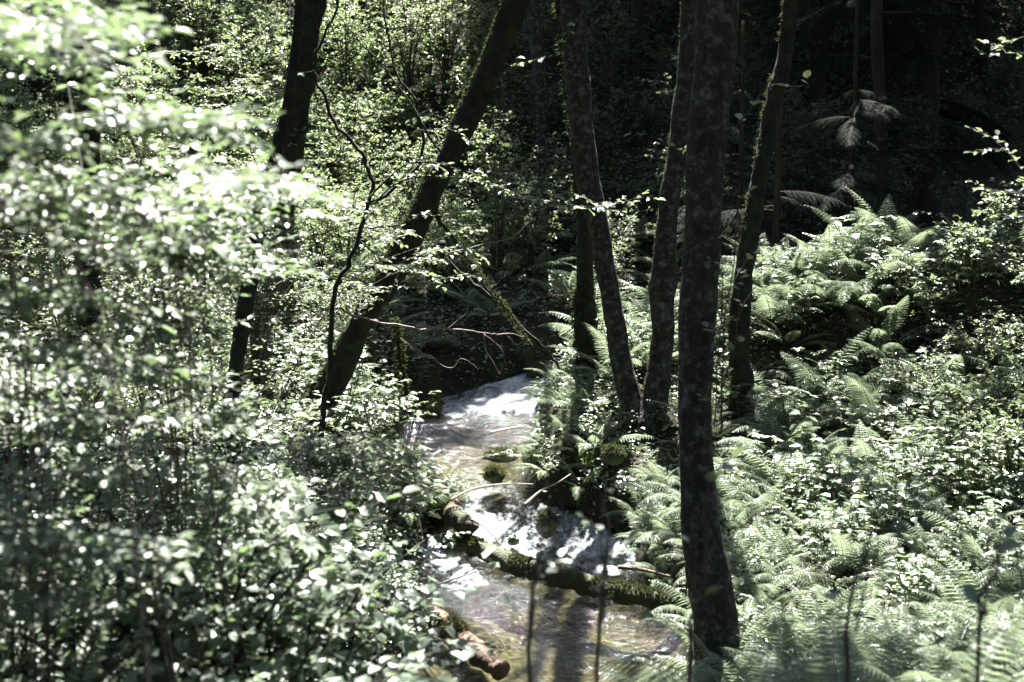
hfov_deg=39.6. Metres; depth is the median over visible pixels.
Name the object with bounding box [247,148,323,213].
shrub
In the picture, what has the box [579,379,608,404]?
leafy plant
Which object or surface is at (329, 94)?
shrub
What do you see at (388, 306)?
shrub
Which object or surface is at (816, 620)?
fern
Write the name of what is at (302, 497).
leafy plant
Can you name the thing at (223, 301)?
leafy plant
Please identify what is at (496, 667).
fallen log
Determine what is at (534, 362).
rock
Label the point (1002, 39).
hanging branch
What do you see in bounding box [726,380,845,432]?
fern
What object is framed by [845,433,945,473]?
fern
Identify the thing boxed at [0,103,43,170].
shrub
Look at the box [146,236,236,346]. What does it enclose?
shrub
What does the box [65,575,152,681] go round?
fern
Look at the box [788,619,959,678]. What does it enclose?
fern
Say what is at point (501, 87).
shrub
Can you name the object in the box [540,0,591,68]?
shrub
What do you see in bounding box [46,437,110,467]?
leafy plant
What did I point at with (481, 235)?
shrub
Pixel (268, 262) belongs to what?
shrub
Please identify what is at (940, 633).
leafy plant
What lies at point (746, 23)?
shrub
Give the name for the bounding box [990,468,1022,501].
fern
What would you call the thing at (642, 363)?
leafy plant
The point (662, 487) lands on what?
fern
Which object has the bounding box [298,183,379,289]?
shrub
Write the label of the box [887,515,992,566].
fern
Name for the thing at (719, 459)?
fern
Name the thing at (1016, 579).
fern
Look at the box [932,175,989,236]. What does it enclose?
shrub
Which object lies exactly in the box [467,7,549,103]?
shrub
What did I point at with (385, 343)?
leafy plant
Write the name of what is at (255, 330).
shrub
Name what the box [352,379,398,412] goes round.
leafy plant
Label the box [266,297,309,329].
leafy plant
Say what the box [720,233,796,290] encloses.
fern
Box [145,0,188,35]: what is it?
shrub
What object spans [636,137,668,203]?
shrub
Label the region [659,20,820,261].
conifer sapling
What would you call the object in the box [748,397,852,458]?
fern
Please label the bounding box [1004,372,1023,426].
leafy plant
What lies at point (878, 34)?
conifer tree
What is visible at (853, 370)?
leafy plant
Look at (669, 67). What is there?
shrub
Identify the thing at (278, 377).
leafy plant
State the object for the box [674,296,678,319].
leafy plant
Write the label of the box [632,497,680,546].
fern
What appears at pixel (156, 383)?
shrub
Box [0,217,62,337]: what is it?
shrub
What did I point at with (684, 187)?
shrub
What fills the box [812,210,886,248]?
fern
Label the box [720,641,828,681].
fern
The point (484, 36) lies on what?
shrub
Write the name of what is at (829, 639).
fern
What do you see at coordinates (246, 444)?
leafy plant
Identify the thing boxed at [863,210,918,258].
fern
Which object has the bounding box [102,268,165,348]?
shrub
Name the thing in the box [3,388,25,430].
leafy plant
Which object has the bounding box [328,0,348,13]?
shrub
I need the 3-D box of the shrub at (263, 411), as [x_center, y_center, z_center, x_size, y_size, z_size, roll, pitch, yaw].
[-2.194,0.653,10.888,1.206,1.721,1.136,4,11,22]
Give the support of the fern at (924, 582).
on the ground at (570, 654)
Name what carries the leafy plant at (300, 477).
on the ground at (570, 654)
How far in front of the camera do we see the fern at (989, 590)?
8.87 m
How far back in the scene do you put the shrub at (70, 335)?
12.77 m
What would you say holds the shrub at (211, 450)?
on the ground at (570, 654)
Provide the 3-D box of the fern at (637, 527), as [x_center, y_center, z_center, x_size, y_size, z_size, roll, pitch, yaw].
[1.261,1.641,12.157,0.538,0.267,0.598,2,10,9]
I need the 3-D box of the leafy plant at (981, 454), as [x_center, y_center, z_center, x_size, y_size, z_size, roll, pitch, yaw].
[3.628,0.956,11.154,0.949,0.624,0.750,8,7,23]
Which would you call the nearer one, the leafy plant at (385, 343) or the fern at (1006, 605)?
the fern at (1006, 605)
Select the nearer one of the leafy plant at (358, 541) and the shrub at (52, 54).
the leafy plant at (358, 541)
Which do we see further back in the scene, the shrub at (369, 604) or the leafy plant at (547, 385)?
the leafy plant at (547, 385)
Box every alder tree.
[76,0,107,376]
[210,0,307,493]
[259,0,326,292]
[295,0,528,417]
[527,0,549,180]
[551,0,603,378]
[560,0,695,440]
[675,0,743,680]
[725,0,797,417]
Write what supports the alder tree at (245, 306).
on the ground at (570, 654)
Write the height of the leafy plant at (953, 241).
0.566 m
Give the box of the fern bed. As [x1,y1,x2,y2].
[0,0,1023,572]
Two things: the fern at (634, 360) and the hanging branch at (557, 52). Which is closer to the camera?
the hanging branch at (557, 52)
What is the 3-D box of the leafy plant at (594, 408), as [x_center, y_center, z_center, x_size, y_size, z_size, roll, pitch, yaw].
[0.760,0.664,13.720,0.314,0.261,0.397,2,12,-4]
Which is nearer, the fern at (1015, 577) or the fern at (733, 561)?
the fern at (1015, 577)
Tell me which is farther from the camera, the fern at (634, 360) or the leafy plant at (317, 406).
the fern at (634, 360)
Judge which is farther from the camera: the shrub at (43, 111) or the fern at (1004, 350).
the shrub at (43, 111)
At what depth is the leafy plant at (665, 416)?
13.54 m
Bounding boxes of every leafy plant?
[0,315,28,354]
[0,396,56,465]
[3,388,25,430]
[5,369,41,413]
[11,321,66,353]
[14,311,74,355]
[23,621,70,673]
[29,451,78,503]
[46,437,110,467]
[81,433,135,471]
[87,500,151,541]
[104,307,140,348]
[110,393,177,437]
[116,474,194,518]
[125,339,176,404]
[128,276,165,303]
[152,341,214,372]
[171,326,230,372]
[183,338,220,363]
[196,307,234,348]
[198,366,260,403]
[200,371,266,433]
[201,435,260,459]
[211,287,237,319]
[212,297,237,322]
[225,351,289,398]
[229,311,287,371]
[229,330,287,371]
[249,342,310,382]
[251,363,299,399]
[253,319,293,358]
[262,346,301,373]
[262,399,312,451]
[263,465,316,493]
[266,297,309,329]
[268,326,311,375]
[277,324,312,356]
[277,480,313,520]
[279,363,318,399]
[282,330,340,379]
[286,398,364,466]
[293,312,326,338]
[294,316,341,358]
[296,344,327,369]
[300,390,349,421]
[301,349,375,404]
[305,318,346,349]
[332,390,384,438]
[332,676,449,681]
[333,341,368,370]
[334,523,388,564]
[337,436,372,468]
[338,333,392,369]
[338,513,385,557]
[339,389,397,433]
[346,369,390,406]
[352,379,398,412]
[352,400,401,434]
[358,372,413,420]
[362,345,406,396]
[365,325,389,352]
[365,328,409,365]
[365,375,440,449]
[370,445,445,523]
[370,514,418,549]
[373,574,415,603]
[377,572,440,631]
[378,323,423,361]
[379,353,434,391]
[382,560,424,600]
[434,329,459,349]
[439,469,470,496]
[511,342,533,361]
[528,423,544,441]
[534,376,557,392]
[536,376,560,397]
[546,455,569,477]
[550,353,567,370]
[556,342,579,368]
[564,375,590,390]
[569,459,599,494]
[574,413,592,434]
[575,397,605,423]
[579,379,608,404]
[591,470,620,498]
[592,307,645,355]
[604,391,623,417]
[605,373,641,394]
[608,429,639,454]
[611,469,637,499]
[615,408,637,427]
[628,333,651,351]
[636,313,650,331]
[636,351,647,371]
[639,325,651,340]
[642,443,670,470]
[650,401,677,430]
[664,464,679,476]
[667,386,677,413]
[671,376,677,391]
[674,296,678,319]
[712,348,728,392]
[714,383,762,418]
[714,460,740,489]
[719,279,759,301]
[726,325,769,349]
[730,542,786,583]
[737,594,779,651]
[747,426,816,488]
[754,405,793,446]
[757,244,789,271]
[758,379,830,418]
[762,244,845,283]
[766,456,825,516]
[771,272,826,329]
[771,379,849,442]
[772,495,836,539]
[775,305,830,337]
[786,457,827,478]
[791,347,857,401]
[793,437,895,502]
[794,485,900,558]
[796,361,847,401]
[798,503,883,556]
[805,519,879,575]
[809,387,860,441]
[821,346,871,384]
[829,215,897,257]
[837,398,919,448]
[852,469,935,542]
[861,463,916,497]
[862,249,911,296]
[864,427,932,470]
[866,416,940,453]
[867,230,910,261]
[867,538,972,618]
[871,247,929,299]
[875,374,951,421]
[881,440,952,498]
[882,492,949,538]
[884,434,958,481]
[891,381,932,409]
[897,381,981,444]
[904,441,1017,522]
[915,250,946,275]
[915,256,965,289]
[916,344,981,384]
[918,415,1022,499]
[919,610,982,647]
[921,225,1004,293]
[924,531,986,574]
[932,319,1001,374]
[935,219,980,271]
[939,504,1010,566]
[943,458,1002,505]
[946,371,1001,407]
[954,364,984,377]
[964,216,1010,266]
[965,484,1023,537]
[976,347,1023,393]
[978,297,1023,347]
[982,457,1023,493]
[983,462,1023,518]
[983,530,1023,592]
[986,366,1023,423]
[992,416,1023,448]
[999,360,1023,391]
[1003,210,1023,264]
[1004,305,1023,334]
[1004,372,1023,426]
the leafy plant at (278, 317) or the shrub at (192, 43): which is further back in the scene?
the shrub at (192, 43)
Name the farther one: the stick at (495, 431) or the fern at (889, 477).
the stick at (495, 431)
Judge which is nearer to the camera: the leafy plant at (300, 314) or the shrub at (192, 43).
the leafy plant at (300, 314)
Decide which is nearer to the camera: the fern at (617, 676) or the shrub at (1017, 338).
the fern at (617, 676)
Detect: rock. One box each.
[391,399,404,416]
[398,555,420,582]
[414,389,444,419]
[479,464,507,483]
[482,445,519,462]
[506,532,521,545]
[521,448,545,465]
[522,355,546,377]
[535,508,560,538]
[596,441,627,465]
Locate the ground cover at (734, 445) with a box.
[0,119,1023,681]
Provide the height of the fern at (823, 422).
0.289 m
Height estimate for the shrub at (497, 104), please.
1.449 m
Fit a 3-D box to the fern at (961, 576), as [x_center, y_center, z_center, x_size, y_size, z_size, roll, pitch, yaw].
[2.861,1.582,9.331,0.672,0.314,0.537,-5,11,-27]
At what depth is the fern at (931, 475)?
11.22 m
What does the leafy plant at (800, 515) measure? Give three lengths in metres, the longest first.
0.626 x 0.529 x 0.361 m
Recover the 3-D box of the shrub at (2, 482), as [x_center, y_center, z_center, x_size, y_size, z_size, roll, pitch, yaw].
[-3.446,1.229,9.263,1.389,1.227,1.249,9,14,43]
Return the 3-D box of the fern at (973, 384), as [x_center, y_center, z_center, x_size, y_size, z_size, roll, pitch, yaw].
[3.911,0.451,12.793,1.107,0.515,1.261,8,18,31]
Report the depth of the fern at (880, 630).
8.34 m
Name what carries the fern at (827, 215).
on the ground at (570, 654)
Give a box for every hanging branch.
[511,16,579,66]
[623,132,685,152]
[728,70,810,311]
[964,125,1023,237]
[975,37,1023,58]
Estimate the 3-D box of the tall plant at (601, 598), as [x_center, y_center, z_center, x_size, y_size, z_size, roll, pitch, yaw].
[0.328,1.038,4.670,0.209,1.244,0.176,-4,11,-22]
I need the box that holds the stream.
[383,357,684,681]
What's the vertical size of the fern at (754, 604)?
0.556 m
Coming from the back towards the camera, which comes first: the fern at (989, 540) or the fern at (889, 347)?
the fern at (889, 347)
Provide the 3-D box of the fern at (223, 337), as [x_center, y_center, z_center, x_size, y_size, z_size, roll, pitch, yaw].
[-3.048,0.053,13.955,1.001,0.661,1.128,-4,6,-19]
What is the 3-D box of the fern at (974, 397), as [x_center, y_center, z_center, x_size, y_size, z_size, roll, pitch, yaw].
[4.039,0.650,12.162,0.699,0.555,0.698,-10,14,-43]
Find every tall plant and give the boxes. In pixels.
[500,539,570,681]
[576,476,654,681]
[638,445,748,681]
[823,502,895,681]
[963,525,1022,681]
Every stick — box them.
[417,571,476,592]
[450,483,533,500]
[468,518,505,549]
[489,425,528,433]
[523,474,570,505]
[618,565,670,577]
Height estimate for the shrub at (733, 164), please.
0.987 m
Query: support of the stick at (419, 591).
on the stream
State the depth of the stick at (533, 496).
12.06 m
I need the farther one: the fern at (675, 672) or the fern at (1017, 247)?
the fern at (1017, 247)
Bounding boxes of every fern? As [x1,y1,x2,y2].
[1,429,105,519]
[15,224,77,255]
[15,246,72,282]
[42,424,163,484]
[56,494,175,522]
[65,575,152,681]
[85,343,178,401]
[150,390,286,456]
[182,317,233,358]
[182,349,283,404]
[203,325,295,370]
[239,665,315,681]
[257,255,330,300]
[293,234,394,287]
[294,192,356,251]
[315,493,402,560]
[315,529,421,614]
[317,267,430,290]
[338,296,435,360]
[433,659,442,680]
[517,379,571,404]
[519,432,554,447]
[539,285,637,339]
[542,403,593,432]
[542,447,602,499]
[545,362,596,382]
[552,390,588,417]
[557,373,617,402]
[559,316,650,377]
[570,284,643,340]
[575,362,612,381]
[587,654,718,681]
[600,487,664,531]
[603,636,859,681]
[612,501,665,556]
[615,523,680,573]
[619,279,649,311]
[621,289,678,323]
[621,505,678,528]
[622,460,722,491]
[622,667,735,681]
[623,517,684,563]
[624,546,672,573]
[625,484,722,519]
[628,467,676,507]
[628,557,681,586]
[629,509,665,549]
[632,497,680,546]
[634,461,743,516]
[636,657,679,678]
[640,478,740,501]
[641,471,680,510]
[646,392,760,442]
[646,597,800,681]
[647,461,713,489]
[648,580,750,617]
[652,655,750,681]
[653,597,800,652]
[655,420,733,456]
[657,469,741,517]
[657,538,683,558]
[663,488,737,521]
[667,470,767,525]
[668,395,736,435]
[669,537,752,586]
[673,506,739,531]
[675,275,732,308]
[675,458,742,479]
[676,254,792,316]
[676,530,752,576]
[677,635,785,681]
[678,439,749,466]
[679,495,772,537]
[680,525,815,588]
[681,548,767,590]
[681,595,794,654]
[699,628,804,681]
[714,353,812,383]
[715,396,831,467]
[715,471,795,517]
[716,470,769,498]
[718,251,819,307]
[718,290,824,330]
[719,436,844,499]
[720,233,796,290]
[720,264,731,307]
[720,454,817,501]
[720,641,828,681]
[722,256,799,282]
[724,237,795,270]
[724,462,788,476]
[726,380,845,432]
[727,260,824,309]
[727,514,808,564]
[730,238,846,281]
[730,541,816,595]
[731,567,814,619]
[733,491,796,538]
[733,609,828,674]
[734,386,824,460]
[734,650,870,681]
[735,528,832,585]
[736,603,814,633]
[737,614,842,655]
[737,644,864,669]
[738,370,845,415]
[739,521,821,567]
[740,604,852,668]
[742,589,842,657]
[743,454,817,483]
[743,483,775,520]
[745,423,796,463]
[746,634,881,681]
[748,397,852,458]
[748,617,878,680]
[749,408,825,467]
[750,488,843,539]
[751,248,837,310]
[752,266,861,315]
[752,274,833,314]
[752,482,829,516]
[754,636,854,681]
[759,246,771,264]
[759,373,845,437]
[762,580,871,629]
[764,663,844,681]
[765,451,851,511]
[766,236,884,269]
[767,563,881,605]
[768,459,843,498]
[768,494,842,528]
[771,248,831,276]
[775,327,880,410]
[777,528,901,585]
[778,226,875,278]
[784,233,825,253]
[784,428,844,462]
[786,214,902,259]
[788,247,908,277]
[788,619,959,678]
[789,412,836,425]
[789,618,931,681]
[790,440,853,471]
[791,355,945,420]
[792,243,881,296]
[795,486,872,530]
[797,507,848,538]
[798,410,853,441]
[799,604,920,681]
[802,506,897,570]
[803,603,868,681]
[804,456,890,508]
[806,205,916,254]
[806,233,936,305]
[807,580,881,635]
[807,620,891,665]
[808,434,870,468]
[809,621,880,679]
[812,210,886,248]
[814,608,908,641]
[815,497,910,546]
[816,436,892,489]
[816,529,913,609]
[820,576,898,620]
[821,597,930,641]
[822,421,920,484]
[824,371,951,445]
[825,391,892,430]
[828,226,957,271]
[828,245,920,295]
[831,448,979,500]
[831,470,898,507]
[832,494,909,532]
[833,186,956,261]
[833,602,989,681]
[834,295,955,354]
[838,362,937,394]
[839,207,939,246]
[839,240,958,281]
[840,481,954,542]
[840,652,949,681]
[841,626,983,681]
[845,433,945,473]
[848,339,941,371]
[850,424,927,450]
[853,567,979,614]
[860,481,960,552]
[861,472,948,518]
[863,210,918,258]
[863,216,991,267]
[865,588,992,649]
[866,540,937,611]
[868,414,922,438]
[868,438,942,466]
[870,639,990,681]
[872,437,954,469]
[873,226,959,255]
[874,634,952,679]
[877,387,925,417]
[883,333,976,396]
[884,402,977,462]
[885,358,999,408]
[887,412,957,443]
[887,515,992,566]
[891,568,962,623]
[892,619,1023,681]
[895,524,1014,598]
[895,554,1011,588]
[896,428,979,471]
[897,466,1016,516]
[897,500,961,532]
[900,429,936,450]
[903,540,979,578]
[904,509,1023,570]
[905,595,982,633]
[906,624,1023,681]
[909,625,1021,673]
[910,414,991,446]
[912,479,966,509]
[913,563,1020,615]
[914,558,1023,645]
[916,458,964,491]
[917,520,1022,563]
[918,602,1023,675]
[921,373,1023,415]
[928,429,1006,462]
[928,505,1009,529]
[928,620,1023,654]
[932,338,1013,366]
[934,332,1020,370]
[934,426,1023,474]
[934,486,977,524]
[936,549,1023,628]
[940,597,1023,651]
[941,316,1023,384]
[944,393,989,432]
[944,497,1023,524]
[947,446,1022,499]
[951,477,1023,504]
[953,423,1015,477]
[958,559,1023,607]
[963,470,1023,516]
[964,524,1022,557]
[966,519,1023,579]
[973,503,1023,539]
[976,398,1023,418]
[986,535,1023,562]
[987,219,1023,253]
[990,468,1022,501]
[994,612,1023,664]
[995,558,1023,601]
[1003,574,1023,592]
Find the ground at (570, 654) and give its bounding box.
[0,0,1023,681]
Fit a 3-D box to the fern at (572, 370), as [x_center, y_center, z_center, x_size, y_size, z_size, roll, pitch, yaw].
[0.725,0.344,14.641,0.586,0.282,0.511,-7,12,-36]
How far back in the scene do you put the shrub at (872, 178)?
18.84 m
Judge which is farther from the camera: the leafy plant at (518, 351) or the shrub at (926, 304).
the leafy plant at (518, 351)
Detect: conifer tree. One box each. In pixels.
[739,0,966,140]
[752,0,1023,226]
[801,0,1023,232]
[974,0,992,78]
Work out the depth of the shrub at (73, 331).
11.37 m
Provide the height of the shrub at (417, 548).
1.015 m
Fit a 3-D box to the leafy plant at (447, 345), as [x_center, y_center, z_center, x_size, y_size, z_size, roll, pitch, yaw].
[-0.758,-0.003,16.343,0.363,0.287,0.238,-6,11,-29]
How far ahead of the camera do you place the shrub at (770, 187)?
19.63 m
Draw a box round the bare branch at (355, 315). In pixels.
[335,217,535,372]
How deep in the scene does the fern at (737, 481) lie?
11.93 m
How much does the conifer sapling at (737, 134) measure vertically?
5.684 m
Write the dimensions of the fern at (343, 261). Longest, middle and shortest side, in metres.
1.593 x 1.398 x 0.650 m
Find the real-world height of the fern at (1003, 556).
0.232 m
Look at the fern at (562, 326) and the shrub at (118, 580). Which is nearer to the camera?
the shrub at (118, 580)
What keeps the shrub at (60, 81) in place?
on the ground at (570, 654)
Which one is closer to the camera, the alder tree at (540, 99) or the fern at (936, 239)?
the fern at (936, 239)
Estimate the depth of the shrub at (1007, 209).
14.04 m
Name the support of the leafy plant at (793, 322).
on the ground at (570, 654)
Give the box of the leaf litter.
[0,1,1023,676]
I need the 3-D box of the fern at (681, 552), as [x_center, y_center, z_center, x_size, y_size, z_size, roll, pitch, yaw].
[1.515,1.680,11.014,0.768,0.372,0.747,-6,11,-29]
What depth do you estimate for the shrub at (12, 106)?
20.68 m
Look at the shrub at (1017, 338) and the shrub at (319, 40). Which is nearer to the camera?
the shrub at (1017, 338)
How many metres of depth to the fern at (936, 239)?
15.30 m
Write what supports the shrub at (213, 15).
on the ground at (570, 654)
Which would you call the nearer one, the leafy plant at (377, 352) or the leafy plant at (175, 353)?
the leafy plant at (175, 353)
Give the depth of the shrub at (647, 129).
21.39 m
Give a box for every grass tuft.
[501,390,523,409]
[569,483,588,506]
[571,449,593,470]
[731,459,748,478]
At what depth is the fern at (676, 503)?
12.06 m
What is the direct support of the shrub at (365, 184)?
on the ground at (570, 654)
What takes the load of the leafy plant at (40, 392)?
on the ground at (570, 654)
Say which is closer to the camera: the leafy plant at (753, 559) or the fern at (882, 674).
the fern at (882, 674)
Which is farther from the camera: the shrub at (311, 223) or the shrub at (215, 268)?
the shrub at (311, 223)
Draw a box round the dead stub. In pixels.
[389,317,410,414]
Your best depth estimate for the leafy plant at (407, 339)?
15.95 m
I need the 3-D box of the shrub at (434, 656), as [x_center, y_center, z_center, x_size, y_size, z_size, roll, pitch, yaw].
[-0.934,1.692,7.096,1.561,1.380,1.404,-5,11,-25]
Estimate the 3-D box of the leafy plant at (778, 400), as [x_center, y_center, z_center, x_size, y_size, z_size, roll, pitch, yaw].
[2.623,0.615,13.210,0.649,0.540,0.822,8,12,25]
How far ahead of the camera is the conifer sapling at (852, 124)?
16.19 m
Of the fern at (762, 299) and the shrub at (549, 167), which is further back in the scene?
the shrub at (549, 167)
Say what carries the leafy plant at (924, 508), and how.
on the ground at (570, 654)
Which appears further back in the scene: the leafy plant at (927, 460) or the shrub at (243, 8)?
the shrub at (243, 8)
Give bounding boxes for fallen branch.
[433,206,530,344]
[437,240,559,369]
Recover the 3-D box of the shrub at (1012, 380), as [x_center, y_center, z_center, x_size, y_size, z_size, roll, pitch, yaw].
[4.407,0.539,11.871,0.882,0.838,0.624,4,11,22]
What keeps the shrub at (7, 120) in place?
on the ground at (570, 654)
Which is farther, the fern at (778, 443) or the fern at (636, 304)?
the fern at (636, 304)
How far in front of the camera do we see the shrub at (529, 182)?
19.11 m
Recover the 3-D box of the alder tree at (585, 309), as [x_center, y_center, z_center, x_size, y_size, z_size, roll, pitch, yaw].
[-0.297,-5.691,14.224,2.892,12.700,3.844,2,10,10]
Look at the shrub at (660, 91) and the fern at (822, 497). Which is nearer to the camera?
the fern at (822, 497)
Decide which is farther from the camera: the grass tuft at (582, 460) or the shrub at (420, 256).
the shrub at (420, 256)
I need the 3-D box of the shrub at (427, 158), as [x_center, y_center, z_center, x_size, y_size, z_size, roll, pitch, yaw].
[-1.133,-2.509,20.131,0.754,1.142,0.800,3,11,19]
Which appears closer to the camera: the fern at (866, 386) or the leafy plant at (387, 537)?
the leafy plant at (387, 537)
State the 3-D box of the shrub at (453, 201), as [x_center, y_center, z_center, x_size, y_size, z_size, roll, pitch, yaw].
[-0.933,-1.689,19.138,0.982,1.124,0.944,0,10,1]
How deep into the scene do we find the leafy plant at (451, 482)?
13.09 m
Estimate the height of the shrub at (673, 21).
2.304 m
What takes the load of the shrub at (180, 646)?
on the ground at (570, 654)
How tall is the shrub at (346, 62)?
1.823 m
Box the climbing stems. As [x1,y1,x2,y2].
[696,184,765,433]
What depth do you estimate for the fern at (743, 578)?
10.14 m
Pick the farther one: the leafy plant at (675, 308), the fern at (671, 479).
the leafy plant at (675, 308)
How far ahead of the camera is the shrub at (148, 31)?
22.27 m
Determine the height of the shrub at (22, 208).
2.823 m
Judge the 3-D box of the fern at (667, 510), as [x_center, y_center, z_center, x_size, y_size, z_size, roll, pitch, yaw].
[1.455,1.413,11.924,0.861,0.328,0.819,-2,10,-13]
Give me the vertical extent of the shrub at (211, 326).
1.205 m
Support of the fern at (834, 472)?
on the ground at (570, 654)
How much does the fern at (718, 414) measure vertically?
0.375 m
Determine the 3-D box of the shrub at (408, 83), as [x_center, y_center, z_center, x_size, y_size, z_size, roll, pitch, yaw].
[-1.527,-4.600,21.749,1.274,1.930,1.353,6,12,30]
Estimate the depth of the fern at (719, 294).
15.41 m
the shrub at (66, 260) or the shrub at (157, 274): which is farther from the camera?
the shrub at (157, 274)
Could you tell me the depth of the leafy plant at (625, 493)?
12.80 m
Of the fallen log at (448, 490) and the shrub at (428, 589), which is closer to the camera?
the shrub at (428, 589)
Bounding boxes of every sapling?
[227,0,664,499]
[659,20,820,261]
[672,0,783,274]
[677,0,851,249]
[798,0,928,231]
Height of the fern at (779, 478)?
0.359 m
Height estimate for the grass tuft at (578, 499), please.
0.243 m
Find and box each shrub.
[0,0,162,681]
[0,0,166,681]
[0,0,328,681]
[0,40,43,125]
[0,69,40,125]
[0,89,55,170]
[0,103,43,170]
[0,118,34,196]
[0,151,244,681]
[0,175,54,288]
[0,184,21,274]
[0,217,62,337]
[0,259,228,679]
[0,388,79,533]
[0,420,11,472]
[0,428,168,590]
[0,437,421,681]
[0,438,116,604]
[0,444,240,677]
[0,463,215,651]
[0,485,457,681]
[0,498,51,654]
[0,530,266,681]
[0,604,60,680]
[0,625,138,680]
[1,540,407,681]
[2,602,288,680]
[3,34,36,85]
[3,155,124,315]
[3,242,115,343]
[3,504,476,681]
[3,522,373,681]
[4,575,260,681]
[9,3,40,27]
[9,514,176,652]
[9,637,59,658]
[10,319,156,455]
[14,294,71,341]
[18,149,104,219]
[20,316,129,479]
[20,572,191,655]
[23,346,115,409]
[26,222,74,287]
[27,0,71,56]
[27,471,200,593]
[28,93,76,129]
[29,605,385,681]
[31,227,123,338]
[39,53,77,110]
[41,226,135,280]
[42,223,329,680]
[44,102,79,162]
[48,407,303,591]
[51,462,281,627]
[58,152,105,177]
[70,120,137,181]
[73,77,129,152]
[74,6,118,55]
[79,137,353,666]
[80,345,336,631]
[84,350,221,461]
[98,500,498,681]
[100,102,202,228]
[100,121,169,223]
[100,364,242,513]
[101,42,196,148]
[101,57,138,132]
[101,174,135,265]
[102,247,151,306]
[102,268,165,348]
[103,266,207,369]
[104,0,146,43]
[108,46,165,94]
[117,344,189,412]
[118,519,415,663]
[120,87,198,188]
[120,419,385,552]
[127,42,285,334]
[128,222,171,299]
[133,9,167,63]
[136,0,159,24]
[144,0,226,83]
[144,64,189,107]
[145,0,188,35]
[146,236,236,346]
[152,286,257,404]
[154,335,275,444]
[157,172,205,198]
[163,215,238,303]
[163,275,233,348]
[167,314,319,488]
[170,0,219,60]
[177,63,233,128]
[181,100,230,165]
[181,628,430,681]
[191,155,238,216]
[196,153,250,211]
[199,0,266,79]
[200,0,292,133]
[202,0,220,27]
[202,470,367,638]
[208,231,320,395]
[216,87,281,171]
[216,412,457,623]
[217,116,341,240]
[219,210,314,324]
[224,0,268,36]
[227,164,251,222]
[227,221,271,300]
[229,539,502,681]
[235,246,306,342]
[247,0,292,67]
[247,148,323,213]
[247,212,326,307]
[249,198,495,488]
[254,0,262,11]
[255,42,290,81]
[262,134,344,211]
[279,17,333,65]
[294,184,366,270]
[295,174,353,250]
[297,263,381,340]
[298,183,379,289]
[308,104,366,188]
[309,75,346,154]
[309,282,349,325]
[309,516,470,661]
[310,84,341,124]
[316,130,391,203]
[317,0,379,103]
[320,0,364,60]
[325,166,395,256]
[326,168,388,242]
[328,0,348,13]
[328,81,372,137]
[333,88,398,168]
[334,245,421,338]
[339,19,402,87]
[364,0,409,51]
[364,79,423,137]
[365,199,410,253]
[368,0,396,22]
[368,0,457,98]
[368,124,437,210]
[370,242,429,293]
[377,186,416,233]
[399,0,490,98]
[403,124,443,184]
[405,0,458,64]
[406,174,477,239]
[408,121,442,154]
[422,205,491,289]
[425,197,481,266]
[431,105,504,175]
[434,56,475,110]
[436,0,457,32]
[445,2,496,57]
[450,60,526,155]
[452,14,494,70]
[452,155,543,277]
[458,199,524,265]
[462,106,538,224]
[466,155,524,198]
[467,0,526,44]
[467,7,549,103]
[484,166,572,283]
[487,92,524,154]
[489,156,561,255]
[493,67,513,109]
[510,61,593,139]
[510,132,571,227]
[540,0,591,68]
[563,197,618,264]
[564,88,633,183]
[587,0,627,41]
[593,242,631,285]
[600,0,675,81]
[607,0,615,15]
[607,199,655,284]
[611,74,673,154]
[626,23,679,116]
[630,47,754,158]
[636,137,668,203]
[643,0,680,68]
[655,172,749,245]
[723,121,806,253]
[725,123,756,185]
[730,23,777,144]
[737,16,779,95]
[738,0,770,50]
[748,70,860,224]
[821,125,945,228]
[867,344,955,407]
[898,261,963,344]
[913,197,1011,280]
[915,366,1001,429]
[920,358,1023,445]
[924,391,1023,500]
[931,310,1023,378]
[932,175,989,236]
[939,81,987,144]
[965,178,1023,263]
[972,31,1023,105]
[972,403,1023,454]
[982,312,1023,362]
[987,243,1023,292]
[988,353,1023,423]
[999,183,1023,213]
[1000,0,1023,30]
[1009,143,1023,185]
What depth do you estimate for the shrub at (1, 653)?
8.77 m
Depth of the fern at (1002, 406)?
12.15 m
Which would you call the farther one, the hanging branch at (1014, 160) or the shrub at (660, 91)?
the shrub at (660, 91)
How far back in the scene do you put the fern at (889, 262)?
14.16 m
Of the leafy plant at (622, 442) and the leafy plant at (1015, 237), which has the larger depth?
the leafy plant at (1015, 237)
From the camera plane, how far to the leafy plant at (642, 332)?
14.97 m
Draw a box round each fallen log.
[422,491,479,535]
[427,605,509,680]
[433,483,459,504]
[439,532,689,615]
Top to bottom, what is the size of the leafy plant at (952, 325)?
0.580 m
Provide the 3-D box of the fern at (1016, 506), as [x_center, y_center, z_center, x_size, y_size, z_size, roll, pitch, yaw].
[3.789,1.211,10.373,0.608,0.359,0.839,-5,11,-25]
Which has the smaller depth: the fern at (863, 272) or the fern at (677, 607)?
the fern at (677, 607)
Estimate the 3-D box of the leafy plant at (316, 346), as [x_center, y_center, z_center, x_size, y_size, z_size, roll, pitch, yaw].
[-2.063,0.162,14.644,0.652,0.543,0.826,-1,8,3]
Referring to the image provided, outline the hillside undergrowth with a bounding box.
[0,0,1023,271]

